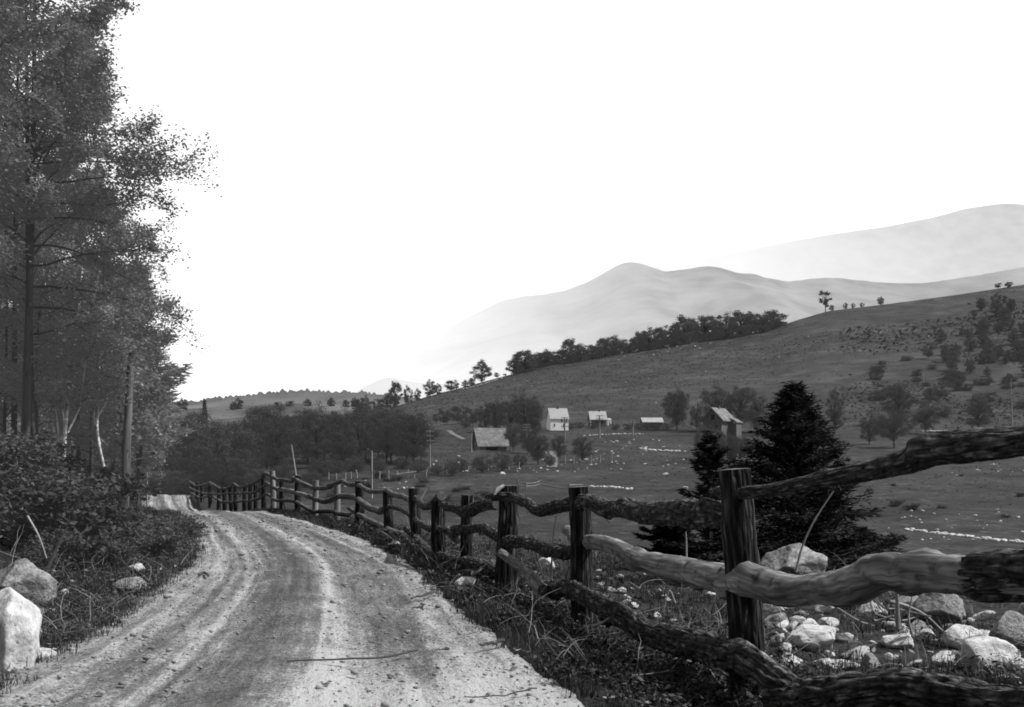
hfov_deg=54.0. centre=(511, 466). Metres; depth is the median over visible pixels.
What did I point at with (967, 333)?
tree
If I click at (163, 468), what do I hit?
shrub
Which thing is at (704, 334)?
tree
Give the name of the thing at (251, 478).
shrub
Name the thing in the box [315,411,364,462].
tree
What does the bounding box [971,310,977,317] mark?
tree
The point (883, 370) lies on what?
shrub
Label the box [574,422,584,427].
shrub
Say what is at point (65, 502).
shrub
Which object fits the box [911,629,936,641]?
stone
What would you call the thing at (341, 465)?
shrub
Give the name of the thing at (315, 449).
tree
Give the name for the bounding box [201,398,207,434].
spruce tree
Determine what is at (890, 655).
stone
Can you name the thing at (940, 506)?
weed tuft
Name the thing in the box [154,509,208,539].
shrub
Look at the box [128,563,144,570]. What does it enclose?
boulder
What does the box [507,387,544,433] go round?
tree
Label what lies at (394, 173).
sky
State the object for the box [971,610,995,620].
stone
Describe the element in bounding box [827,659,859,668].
boulder
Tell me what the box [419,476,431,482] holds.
weed tuft
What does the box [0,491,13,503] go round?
shrub
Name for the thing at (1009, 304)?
tree
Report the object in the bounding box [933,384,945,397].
tree
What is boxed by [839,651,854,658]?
stone
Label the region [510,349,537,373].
tree
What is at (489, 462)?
shrub
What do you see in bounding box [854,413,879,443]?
tree
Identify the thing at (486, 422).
tree
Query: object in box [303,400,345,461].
tree
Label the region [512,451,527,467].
shrub
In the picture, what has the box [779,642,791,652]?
boulder
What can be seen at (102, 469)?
shrub
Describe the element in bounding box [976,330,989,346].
tree
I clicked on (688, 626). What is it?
twigs
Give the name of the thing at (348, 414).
tree
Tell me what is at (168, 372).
evergreen tree
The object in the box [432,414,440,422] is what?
tree
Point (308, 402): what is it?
tree
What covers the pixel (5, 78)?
forest tree
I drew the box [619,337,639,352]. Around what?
tree
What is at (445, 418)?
tree
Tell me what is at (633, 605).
stone
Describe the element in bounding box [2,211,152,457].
understorey tree
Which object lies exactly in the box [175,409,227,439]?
tree
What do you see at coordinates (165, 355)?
understorey tree
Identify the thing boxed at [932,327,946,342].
tree
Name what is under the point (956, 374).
tree
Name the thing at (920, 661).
stone
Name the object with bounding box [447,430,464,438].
path
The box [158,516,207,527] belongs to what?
shrub
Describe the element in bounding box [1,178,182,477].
understorey tree
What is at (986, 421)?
shrub
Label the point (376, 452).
tree
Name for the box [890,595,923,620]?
boulder
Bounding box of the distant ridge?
[355,354,587,398]
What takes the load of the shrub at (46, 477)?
on the ground at (654, 486)
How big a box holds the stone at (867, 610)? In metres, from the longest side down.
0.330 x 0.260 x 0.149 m
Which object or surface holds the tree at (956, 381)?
on the hillside
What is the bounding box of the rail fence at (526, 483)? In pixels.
[517,479,582,493]
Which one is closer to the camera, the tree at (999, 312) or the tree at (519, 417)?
the tree at (519, 417)
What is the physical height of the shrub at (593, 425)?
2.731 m
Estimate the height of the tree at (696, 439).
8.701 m
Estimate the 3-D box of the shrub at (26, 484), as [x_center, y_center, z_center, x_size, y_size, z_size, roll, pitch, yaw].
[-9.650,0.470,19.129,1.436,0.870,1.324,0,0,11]
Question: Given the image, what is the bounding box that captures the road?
[0,494,582,706]
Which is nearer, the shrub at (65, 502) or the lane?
the shrub at (65, 502)
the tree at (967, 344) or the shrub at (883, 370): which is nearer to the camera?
the shrub at (883, 370)
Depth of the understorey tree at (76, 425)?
31.84 m
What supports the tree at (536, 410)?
on the ground at (654, 486)
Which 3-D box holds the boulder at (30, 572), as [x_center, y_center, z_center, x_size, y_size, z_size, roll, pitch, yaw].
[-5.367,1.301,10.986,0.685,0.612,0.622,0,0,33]
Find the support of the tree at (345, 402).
on the pasture slope
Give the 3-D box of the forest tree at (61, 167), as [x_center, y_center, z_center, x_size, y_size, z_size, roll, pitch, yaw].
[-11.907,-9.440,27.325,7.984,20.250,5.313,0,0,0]
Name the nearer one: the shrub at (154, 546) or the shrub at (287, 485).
the shrub at (154, 546)
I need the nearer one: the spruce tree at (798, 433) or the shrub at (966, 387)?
the spruce tree at (798, 433)
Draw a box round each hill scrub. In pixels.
[276,290,1023,430]
[839,296,1023,429]
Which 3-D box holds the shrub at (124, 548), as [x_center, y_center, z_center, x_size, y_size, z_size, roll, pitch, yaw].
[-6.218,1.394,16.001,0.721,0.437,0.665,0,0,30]
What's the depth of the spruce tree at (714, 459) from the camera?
14.93 m
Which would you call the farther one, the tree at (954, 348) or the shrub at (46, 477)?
the tree at (954, 348)
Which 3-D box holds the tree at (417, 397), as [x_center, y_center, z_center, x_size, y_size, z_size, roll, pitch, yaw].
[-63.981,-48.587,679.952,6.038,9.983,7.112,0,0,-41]
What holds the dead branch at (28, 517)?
on the ground at (654, 486)
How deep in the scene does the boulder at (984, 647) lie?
9.10 m
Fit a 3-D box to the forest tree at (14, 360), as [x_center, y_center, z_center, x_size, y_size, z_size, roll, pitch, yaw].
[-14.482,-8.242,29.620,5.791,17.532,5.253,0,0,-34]
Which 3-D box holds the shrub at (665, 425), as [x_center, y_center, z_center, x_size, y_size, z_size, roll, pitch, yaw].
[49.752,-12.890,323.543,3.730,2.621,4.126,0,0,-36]
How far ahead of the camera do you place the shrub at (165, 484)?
72.01 m
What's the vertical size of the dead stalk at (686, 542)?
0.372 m
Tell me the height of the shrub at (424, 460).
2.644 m
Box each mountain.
[287,262,1023,392]
[591,204,1023,282]
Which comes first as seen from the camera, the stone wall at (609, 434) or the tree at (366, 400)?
the stone wall at (609, 434)
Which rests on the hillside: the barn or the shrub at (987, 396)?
the shrub at (987, 396)
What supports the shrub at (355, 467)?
on the ground at (654, 486)
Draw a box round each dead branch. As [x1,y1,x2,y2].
[27,515,46,558]
[45,526,68,571]
[127,521,141,538]
[835,593,942,636]
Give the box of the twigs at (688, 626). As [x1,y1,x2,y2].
[447,530,1023,672]
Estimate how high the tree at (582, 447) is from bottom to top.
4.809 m
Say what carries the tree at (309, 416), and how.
on the ground at (654, 486)
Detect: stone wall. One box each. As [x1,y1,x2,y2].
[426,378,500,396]
[583,433,639,435]
[590,485,632,489]
[639,447,685,451]
[904,528,1023,543]
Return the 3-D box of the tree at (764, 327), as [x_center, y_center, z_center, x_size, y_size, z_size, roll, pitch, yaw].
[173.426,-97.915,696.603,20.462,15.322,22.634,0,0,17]
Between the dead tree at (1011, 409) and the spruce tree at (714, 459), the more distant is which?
the dead tree at (1011, 409)
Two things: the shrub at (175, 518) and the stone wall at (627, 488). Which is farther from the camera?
the stone wall at (627, 488)
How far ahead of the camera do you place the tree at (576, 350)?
690.26 m
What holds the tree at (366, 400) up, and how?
on the hillside
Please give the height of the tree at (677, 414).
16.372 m
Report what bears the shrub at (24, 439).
on the ground at (654, 486)
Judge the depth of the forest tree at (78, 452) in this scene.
32.65 m
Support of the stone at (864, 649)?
on the ground at (654, 486)
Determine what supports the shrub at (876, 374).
on the hillside
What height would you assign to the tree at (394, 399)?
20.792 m
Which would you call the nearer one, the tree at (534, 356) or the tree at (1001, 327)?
the tree at (1001, 327)
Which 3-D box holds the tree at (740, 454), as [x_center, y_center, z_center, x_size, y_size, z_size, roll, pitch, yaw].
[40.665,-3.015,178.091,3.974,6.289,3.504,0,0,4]
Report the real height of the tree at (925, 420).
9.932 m
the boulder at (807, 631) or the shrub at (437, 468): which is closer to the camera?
the boulder at (807, 631)
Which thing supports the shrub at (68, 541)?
on the ground at (654, 486)
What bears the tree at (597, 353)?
on the hillside
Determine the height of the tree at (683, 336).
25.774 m
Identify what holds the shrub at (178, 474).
on the ground at (654, 486)
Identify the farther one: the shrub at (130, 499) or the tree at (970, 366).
the tree at (970, 366)
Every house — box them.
[546,406,568,430]
[587,410,606,426]
[700,406,742,459]
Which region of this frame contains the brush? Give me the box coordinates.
[425,534,1023,683]
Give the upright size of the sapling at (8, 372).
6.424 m
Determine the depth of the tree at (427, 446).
179.30 m
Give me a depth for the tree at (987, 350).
461.93 m
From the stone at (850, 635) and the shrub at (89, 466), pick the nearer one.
the stone at (850, 635)
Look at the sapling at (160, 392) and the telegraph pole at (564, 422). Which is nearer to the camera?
the sapling at (160, 392)
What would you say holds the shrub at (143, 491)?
on the ground at (654, 486)
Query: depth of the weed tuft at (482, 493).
98.86 m
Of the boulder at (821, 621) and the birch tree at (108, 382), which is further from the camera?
the birch tree at (108, 382)
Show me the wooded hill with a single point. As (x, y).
(283, 396)
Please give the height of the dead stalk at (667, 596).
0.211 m
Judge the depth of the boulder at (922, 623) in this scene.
10.57 m
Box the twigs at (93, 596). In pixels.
[0,502,210,646]
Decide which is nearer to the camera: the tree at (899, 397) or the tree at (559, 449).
the tree at (559, 449)
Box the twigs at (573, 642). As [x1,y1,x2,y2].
[330,516,832,706]
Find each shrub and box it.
[0,427,77,487]
[0,435,55,482]
[0,436,24,484]
[0,452,172,562]
[0,469,48,503]
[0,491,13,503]
[0,501,34,524]
[0,507,27,540]
[4,435,38,479]
[11,463,126,521]
[13,526,94,570]
[14,548,62,571]
[18,435,75,473]
[25,445,65,473]
[52,454,68,473]
[59,451,90,476]
[66,459,118,480]
[70,462,94,475]
[71,461,136,507]
[98,540,149,562]
[100,514,172,539]
[104,463,133,497]
[115,529,192,559]
[116,463,162,493]
[116,492,144,504]
[116,505,142,513]
[116,508,126,515]
[119,522,188,543]
[123,514,212,541]
[128,502,153,515]
[132,474,151,504]
[133,529,190,549]
[145,445,181,493]
[145,469,175,494]
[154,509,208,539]
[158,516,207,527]
[165,469,192,495]
[167,473,199,494]
[243,468,269,496]
[268,477,291,498]
[271,462,297,479]
[327,458,346,472]
[343,456,367,471]
[369,459,387,470]
[392,457,410,468]
[404,462,426,472]
[410,457,429,468]
[427,464,446,473]
[444,459,460,475]
[453,457,468,472]
[469,454,494,472]
[492,450,511,470]
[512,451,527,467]
[543,454,556,465]
[568,423,574,428]
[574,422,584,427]
[588,422,597,428]
[610,423,619,429]
[623,423,631,429]
[633,423,642,428]
[643,423,650,428]
[651,423,660,429]
[662,423,671,428]
[867,390,887,398]
[868,365,881,372]
[868,372,882,379]
[869,365,885,372]
[901,356,912,359]
[911,369,923,375]
[928,364,937,368]
[933,407,952,415]
[957,383,975,389]
[970,392,998,400]
[971,378,990,383]
[976,405,993,410]
[978,353,997,361]
[983,416,991,422]
[1001,382,1015,387]
[1009,355,1017,359]
[1015,401,1023,406]
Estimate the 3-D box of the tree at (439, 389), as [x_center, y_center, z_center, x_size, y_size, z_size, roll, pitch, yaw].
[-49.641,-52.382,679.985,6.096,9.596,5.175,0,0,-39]
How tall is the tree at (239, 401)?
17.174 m
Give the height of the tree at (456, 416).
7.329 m
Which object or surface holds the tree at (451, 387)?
on the hillside
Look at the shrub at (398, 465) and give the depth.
149.50 m
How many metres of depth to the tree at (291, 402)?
1118.20 m
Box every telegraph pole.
[291,445,296,474]
[371,451,372,497]
[426,430,433,466]
[561,417,568,449]
[629,419,636,435]
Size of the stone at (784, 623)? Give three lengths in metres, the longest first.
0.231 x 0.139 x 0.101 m
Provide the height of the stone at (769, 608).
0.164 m
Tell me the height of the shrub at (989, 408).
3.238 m
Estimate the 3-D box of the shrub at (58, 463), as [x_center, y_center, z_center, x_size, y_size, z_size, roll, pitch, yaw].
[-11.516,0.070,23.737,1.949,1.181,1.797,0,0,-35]
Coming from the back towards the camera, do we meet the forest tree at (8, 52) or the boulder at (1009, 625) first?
the forest tree at (8, 52)
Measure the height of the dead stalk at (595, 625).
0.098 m
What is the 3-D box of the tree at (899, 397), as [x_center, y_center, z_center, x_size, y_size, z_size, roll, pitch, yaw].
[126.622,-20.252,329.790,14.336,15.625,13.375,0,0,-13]
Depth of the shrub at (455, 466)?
127.92 m
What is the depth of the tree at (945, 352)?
463.41 m
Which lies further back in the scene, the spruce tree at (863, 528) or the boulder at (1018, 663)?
the spruce tree at (863, 528)
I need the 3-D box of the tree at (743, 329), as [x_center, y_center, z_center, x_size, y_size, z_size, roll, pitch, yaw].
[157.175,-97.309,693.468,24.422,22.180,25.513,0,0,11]
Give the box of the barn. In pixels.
[472,428,509,449]
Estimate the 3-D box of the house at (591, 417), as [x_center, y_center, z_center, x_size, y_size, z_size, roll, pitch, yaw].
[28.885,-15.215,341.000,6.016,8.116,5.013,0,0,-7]
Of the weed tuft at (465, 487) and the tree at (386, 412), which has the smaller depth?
the weed tuft at (465, 487)
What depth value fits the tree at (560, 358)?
703.87 m
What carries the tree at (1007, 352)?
on the hillside
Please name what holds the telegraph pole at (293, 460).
on the ground at (654, 486)
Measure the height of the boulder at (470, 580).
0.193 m
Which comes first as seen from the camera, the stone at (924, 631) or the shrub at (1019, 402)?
the stone at (924, 631)
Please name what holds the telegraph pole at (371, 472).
on the ground at (654, 486)
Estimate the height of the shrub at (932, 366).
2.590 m
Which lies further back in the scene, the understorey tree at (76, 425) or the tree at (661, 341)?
the tree at (661, 341)
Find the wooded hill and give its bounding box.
[1,388,414,425]
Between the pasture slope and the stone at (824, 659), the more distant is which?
the pasture slope
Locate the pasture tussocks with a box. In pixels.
[69,430,1022,555]
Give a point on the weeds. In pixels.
(692, 666)
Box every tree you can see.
[0,0,106,286]
[0,0,137,438]
[0,0,139,441]
[0,0,228,440]
[0,1,60,357]
[0,3,22,176]
[0,160,119,434]
[0,211,118,453]
[0,241,35,434]
[0,261,130,457]
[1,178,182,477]
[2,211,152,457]
[9,268,118,464]
[21,90,139,466]
[40,282,180,480]
[41,304,177,481]
[46,264,165,466]
[71,256,196,504]
[74,321,170,471]
[105,375,168,481]
[114,345,152,507]
[159,423,191,469]
[166,425,220,472]
[172,405,242,460]
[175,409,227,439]
[177,397,188,410]
[186,421,234,490]
[190,419,267,469]
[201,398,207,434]
[230,401,235,409]
[231,403,303,468]
[232,397,242,408]
[240,407,274,468]
[258,415,293,468]
[269,403,307,463]
[280,406,335,463]
[284,401,293,405]
[297,411,334,467]
[303,398,311,405]
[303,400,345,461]
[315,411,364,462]
[324,418,360,462]
[327,397,334,405]
[335,404,368,457]
[339,410,377,463]
[342,399,349,406]
[342,401,386,460]
[351,398,361,412]
[357,395,372,408]
[360,405,395,454]
[365,405,390,456]
[366,406,411,460]
[371,415,403,463]
[372,399,383,408]
[379,394,392,408]
[379,409,442,461]
[385,408,427,460]
[386,381,402,407]
[403,385,413,402]
[412,388,420,400]
[419,432,431,457]
[422,379,437,396]
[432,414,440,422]
[435,382,441,393]
[437,409,451,424]
[443,380,458,390]
[449,405,467,423]
[459,417,474,426]
[461,379,469,387]
[463,407,479,423]
[468,378,474,385]
[469,359,492,381]
[474,402,492,427]
[484,396,506,427]
[497,400,514,428]
[502,423,523,450]
[504,355,524,374]
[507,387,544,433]
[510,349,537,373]
[519,426,535,453]
[523,352,543,368]
[524,395,544,436]
[526,428,549,463]
[535,349,559,366]
[545,349,567,364]
[550,433,568,460]
[560,338,578,362]
[567,343,590,361]
[571,436,596,460]
[581,344,604,358]
[594,336,613,356]
[602,334,626,355]
[615,525,714,571]
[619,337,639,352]
[628,331,648,350]
[636,326,661,349]
[651,325,674,347]
[660,383,691,429]
[661,430,759,585]
[665,322,680,345]
[669,314,696,344]
[682,317,703,341]
[689,403,702,429]
[691,315,718,341]
[693,423,708,454]
[696,376,733,426]
[696,380,909,571]
[709,311,738,338]
[709,425,725,449]
[720,431,741,459]
[723,385,760,426]
[724,310,755,335]
[733,433,748,459]
[743,311,765,332]
[743,391,767,431]
[748,315,775,331]
[760,309,787,328]
[817,290,832,311]
[824,385,844,433]
[833,525,878,567]
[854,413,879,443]
[868,407,919,447]
[877,297,884,304]
[877,383,918,421]
[911,404,940,431]
[920,386,936,400]
[921,345,933,358]
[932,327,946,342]
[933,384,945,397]
[940,343,948,354]
[940,349,951,361]
[945,355,959,368]
[946,341,962,358]
[946,368,958,381]
[952,371,966,383]
[952,379,963,390]
[963,328,972,338]
[963,335,976,350]
[963,357,975,372]
[966,396,990,426]
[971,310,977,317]
[975,297,988,309]
[975,318,989,335]
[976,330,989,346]
[980,345,992,358]
[980,355,986,363]
[983,366,991,375]
[984,338,994,352]
[988,303,1000,314]
[989,292,1001,302]
[992,299,1002,307]
[992,323,999,330]
[992,346,1003,358]
[994,343,1003,353]
[996,319,1005,330]
[997,306,1010,319]
[1000,376,1007,382]
[1002,306,1012,319]
[1002,356,1008,363]
[1003,317,1014,329]
[1003,350,1011,359]
[1004,282,1013,286]
[1004,384,1012,425]
[1006,298,1016,310]
[1006,299,1016,310]
[1006,328,1020,342]
[1006,373,1012,382]
[1009,339,1023,354]
[1014,351,1022,359]
[1019,327,1023,337]
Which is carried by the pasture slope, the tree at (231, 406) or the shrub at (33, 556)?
the tree at (231, 406)
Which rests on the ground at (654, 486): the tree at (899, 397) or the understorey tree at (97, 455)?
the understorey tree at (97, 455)
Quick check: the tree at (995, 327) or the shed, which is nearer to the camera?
the shed
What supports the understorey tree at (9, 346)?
on the ground at (654, 486)
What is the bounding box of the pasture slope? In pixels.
[86,403,389,427]
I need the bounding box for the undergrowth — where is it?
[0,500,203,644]
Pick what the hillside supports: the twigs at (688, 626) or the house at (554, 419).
the house at (554, 419)
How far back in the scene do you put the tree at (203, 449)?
89.78 m
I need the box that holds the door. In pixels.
[486,447,497,449]
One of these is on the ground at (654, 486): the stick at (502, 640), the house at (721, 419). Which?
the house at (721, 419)
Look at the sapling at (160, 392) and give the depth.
32.64 m
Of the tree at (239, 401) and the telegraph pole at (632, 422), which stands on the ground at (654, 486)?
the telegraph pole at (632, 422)
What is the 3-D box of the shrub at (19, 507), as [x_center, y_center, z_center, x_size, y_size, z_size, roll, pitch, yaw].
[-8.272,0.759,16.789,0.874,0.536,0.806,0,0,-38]
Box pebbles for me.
[0,515,579,706]
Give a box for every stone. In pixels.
[629,602,638,607]
[762,603,783,611]
[763,612,787,627]
[776,619,787,626]
[777,658,801,666]
[778,627,789,633]
[782,652,802,660]
[784,621,797,629]
[789,616,805,622]
[793,610,805,615]
[802,618,817,624]
[810,658,829,669]
[812,608,822,612]
[814,605,835,613]
[824,650,834,655]
[835,633,852,642]
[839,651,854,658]
[845,632,857,640]
[849,646,869,658]
[858,602,887,613]
[858,608,883,617]
[860,652,879,668]
[883,653,896,659]
[908,659,921,666]
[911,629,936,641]
[932,650,954,664]
[933,657,949,665]
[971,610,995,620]
[980,629,989,635]
[1017,604,1023,614]
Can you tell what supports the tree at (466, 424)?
on the hillside
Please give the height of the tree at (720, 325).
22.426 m
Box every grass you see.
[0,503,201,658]
[241,507,761,706]
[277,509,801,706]
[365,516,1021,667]
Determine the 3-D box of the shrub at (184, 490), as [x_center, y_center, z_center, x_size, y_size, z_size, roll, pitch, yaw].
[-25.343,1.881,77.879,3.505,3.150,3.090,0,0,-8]
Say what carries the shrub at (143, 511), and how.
on the ground at (654, 486)
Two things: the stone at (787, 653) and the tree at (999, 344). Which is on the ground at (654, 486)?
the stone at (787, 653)
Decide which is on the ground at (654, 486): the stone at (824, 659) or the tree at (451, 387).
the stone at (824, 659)
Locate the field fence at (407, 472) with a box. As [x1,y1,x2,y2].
[328,454,611,479]
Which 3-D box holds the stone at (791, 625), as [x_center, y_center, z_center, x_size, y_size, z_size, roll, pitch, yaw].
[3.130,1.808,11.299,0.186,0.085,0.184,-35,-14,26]
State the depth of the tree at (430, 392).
678.98 m
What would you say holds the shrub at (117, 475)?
on the ground at (654, 486)
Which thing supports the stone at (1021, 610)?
on the ground at (654, 486)
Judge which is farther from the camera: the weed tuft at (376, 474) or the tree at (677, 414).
the tree at (677, 414)
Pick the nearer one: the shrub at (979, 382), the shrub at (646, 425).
the shrub at (646, 425)
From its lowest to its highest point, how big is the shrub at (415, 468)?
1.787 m
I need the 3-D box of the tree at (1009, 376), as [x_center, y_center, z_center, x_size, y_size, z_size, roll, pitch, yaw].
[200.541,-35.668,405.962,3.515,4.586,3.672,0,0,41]
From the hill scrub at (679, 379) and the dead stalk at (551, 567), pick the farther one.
the hill scrub at (679, 379)
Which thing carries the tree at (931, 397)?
on the hillside
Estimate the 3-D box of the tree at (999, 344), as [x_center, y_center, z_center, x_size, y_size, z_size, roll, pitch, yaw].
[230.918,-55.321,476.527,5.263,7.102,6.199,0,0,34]
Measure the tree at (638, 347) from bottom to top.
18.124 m
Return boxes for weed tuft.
[354,479,374,487]
[368,470,389,477]
[388,474,405,480]
[414,481,426,486]
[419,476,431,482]
[444,494,454,501]
[451,487,461,491]
[458,483,471,489]
[465,491,483,499]
[472,490,489,495]
[887,499,905,505]
[899,502,922,509]
[934,503,948,508]
[1013,492,1023,496]
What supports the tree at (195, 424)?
on the ground at (654, 486)
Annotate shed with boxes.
[639,418,663,427]
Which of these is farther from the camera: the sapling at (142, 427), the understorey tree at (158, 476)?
the understorey tree at (158, 476)
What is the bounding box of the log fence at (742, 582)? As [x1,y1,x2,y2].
[188,426,1023,706]
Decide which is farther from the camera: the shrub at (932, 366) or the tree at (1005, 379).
the shrub at (932, 366)
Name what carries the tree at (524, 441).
on the ground at (654, 486)
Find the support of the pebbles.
on the road
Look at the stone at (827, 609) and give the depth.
12.01 m
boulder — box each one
[0,558,57,606]
[0,587,41,670]
[36,647,56,659]
[113,576,146,590]
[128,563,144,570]
[454,576,474,586]
[537,557,554,570]
[760,543,827,574]
[770,633,784,645]
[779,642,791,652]
[787,624,835,650]
[817,617,838,626]
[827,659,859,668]
[881,633,913,649]
[884,621,905,631]
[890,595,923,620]
[908,620,927,629]
[914,592,965,624]
[942,624,982,648]
[959,636,1020,673]
[989,610,1023,650]
[1007,657,1023,673]
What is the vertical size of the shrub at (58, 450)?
1.429 m
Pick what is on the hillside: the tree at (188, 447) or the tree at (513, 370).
the tree at (513, 370)
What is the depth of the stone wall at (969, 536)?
64.85 m
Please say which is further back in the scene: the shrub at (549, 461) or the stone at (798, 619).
the shrub at (549, 461)
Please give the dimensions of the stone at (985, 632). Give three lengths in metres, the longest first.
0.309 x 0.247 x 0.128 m
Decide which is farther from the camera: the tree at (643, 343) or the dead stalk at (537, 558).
the tree at (643, 343)
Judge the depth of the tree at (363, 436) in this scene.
159.48 m
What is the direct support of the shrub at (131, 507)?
on the ground at (654, 486)
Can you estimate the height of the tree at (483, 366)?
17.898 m
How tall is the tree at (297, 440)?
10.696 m
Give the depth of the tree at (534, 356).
708.65 m
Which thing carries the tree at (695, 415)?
on the hillside
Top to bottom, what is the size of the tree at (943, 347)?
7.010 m
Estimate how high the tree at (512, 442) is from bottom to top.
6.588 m
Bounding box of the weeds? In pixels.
[246,506,847,706]
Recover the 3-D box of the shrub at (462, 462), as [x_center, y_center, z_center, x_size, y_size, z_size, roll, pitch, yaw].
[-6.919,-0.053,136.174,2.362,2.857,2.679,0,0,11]
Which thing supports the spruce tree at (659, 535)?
on the ground at (654, 486)
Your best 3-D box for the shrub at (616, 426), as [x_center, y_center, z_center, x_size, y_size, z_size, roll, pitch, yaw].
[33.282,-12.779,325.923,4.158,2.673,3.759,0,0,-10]
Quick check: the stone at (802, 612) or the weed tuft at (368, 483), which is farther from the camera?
the weed tuft at (368, 483)
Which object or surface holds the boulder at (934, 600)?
on the ground at (654, 486)
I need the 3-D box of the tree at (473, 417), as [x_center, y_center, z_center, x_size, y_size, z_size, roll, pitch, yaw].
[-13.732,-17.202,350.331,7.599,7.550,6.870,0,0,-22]
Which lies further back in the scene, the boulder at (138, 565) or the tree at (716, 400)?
the tree at (716, 400)
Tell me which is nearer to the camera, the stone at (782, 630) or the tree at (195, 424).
the stone at (782, 630)
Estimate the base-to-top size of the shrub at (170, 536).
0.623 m
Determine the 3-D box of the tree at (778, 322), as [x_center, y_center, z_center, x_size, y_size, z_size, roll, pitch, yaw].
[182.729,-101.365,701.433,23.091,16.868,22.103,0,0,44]
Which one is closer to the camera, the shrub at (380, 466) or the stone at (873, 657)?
the stone at (873, 657)
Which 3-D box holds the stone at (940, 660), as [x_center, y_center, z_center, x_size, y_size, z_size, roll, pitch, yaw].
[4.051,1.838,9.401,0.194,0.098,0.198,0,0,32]
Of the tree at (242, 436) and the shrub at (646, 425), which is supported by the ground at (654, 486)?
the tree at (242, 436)
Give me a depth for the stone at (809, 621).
11.26 m
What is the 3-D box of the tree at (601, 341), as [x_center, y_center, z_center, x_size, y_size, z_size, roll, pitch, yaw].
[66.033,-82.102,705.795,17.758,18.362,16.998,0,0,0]
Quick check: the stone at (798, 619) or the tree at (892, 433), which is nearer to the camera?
the stone at (798, 619)
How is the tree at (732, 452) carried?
on the ground at (654, 486)
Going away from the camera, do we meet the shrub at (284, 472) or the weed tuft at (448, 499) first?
the weed tuft at (448, 499)
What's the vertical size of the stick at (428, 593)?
0.043 m
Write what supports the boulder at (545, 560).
on the ground at (654, 486)
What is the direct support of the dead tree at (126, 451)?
on the ground at (654, 486)
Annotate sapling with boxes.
[0,265,109,441]
[66,331,176,465]
[87,340,187,505]
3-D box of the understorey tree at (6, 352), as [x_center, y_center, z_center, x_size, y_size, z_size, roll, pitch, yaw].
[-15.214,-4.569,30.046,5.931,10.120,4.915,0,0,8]
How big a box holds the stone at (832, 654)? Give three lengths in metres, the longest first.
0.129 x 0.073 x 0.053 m
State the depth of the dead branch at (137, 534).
17.19 m
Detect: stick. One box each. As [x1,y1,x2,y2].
[287,648,417,661]
[411,590,435,598]
[464,687,536,697]
[479,638,504,645]
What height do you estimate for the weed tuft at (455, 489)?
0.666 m
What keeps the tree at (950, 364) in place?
on the hillside
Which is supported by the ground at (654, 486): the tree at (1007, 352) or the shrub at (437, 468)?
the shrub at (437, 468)
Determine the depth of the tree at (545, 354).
700.09 m
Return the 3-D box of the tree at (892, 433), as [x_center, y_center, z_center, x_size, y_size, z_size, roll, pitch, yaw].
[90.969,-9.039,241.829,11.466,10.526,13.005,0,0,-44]
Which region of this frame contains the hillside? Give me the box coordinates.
[17,285,1023,430]
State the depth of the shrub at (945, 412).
349.67 m
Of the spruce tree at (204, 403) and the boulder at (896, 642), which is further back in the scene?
the spruce tree at (204, 403)
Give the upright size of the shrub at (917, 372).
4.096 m
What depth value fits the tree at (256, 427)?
139.24 m
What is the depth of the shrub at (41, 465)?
22.73 m
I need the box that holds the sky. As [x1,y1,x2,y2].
[2,0,1023,401]
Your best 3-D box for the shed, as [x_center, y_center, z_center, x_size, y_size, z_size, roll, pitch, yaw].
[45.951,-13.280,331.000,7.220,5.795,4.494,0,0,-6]
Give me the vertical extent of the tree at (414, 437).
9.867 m
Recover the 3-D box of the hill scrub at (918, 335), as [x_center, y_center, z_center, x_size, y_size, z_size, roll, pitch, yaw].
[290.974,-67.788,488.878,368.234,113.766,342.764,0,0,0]
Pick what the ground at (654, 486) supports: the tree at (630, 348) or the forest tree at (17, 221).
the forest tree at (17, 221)
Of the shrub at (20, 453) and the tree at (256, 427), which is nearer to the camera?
the shrub at (20, 453)
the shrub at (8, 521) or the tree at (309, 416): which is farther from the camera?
the tree at (309, 416)
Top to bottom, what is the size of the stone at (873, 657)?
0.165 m
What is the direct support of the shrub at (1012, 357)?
on the hillside
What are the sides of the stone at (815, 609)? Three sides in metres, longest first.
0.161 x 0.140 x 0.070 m
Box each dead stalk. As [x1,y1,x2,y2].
[530,534,542,575]
[531,551,545,579]
[550,514,556,577]
[592,618,608,626]
[663,590,675,611]
[685,532,686,556]
[795,491,833,571]
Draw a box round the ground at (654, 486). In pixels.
[0,426,1023,706]
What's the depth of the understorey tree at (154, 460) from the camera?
36.88 m
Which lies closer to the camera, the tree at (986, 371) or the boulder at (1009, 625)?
the boulder at (1009, 625)
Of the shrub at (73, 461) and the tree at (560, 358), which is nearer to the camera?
the shrub at (73, 461)
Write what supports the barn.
on the ground at (654, 486)
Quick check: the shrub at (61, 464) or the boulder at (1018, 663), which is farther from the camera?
the shrub at (61, 464)

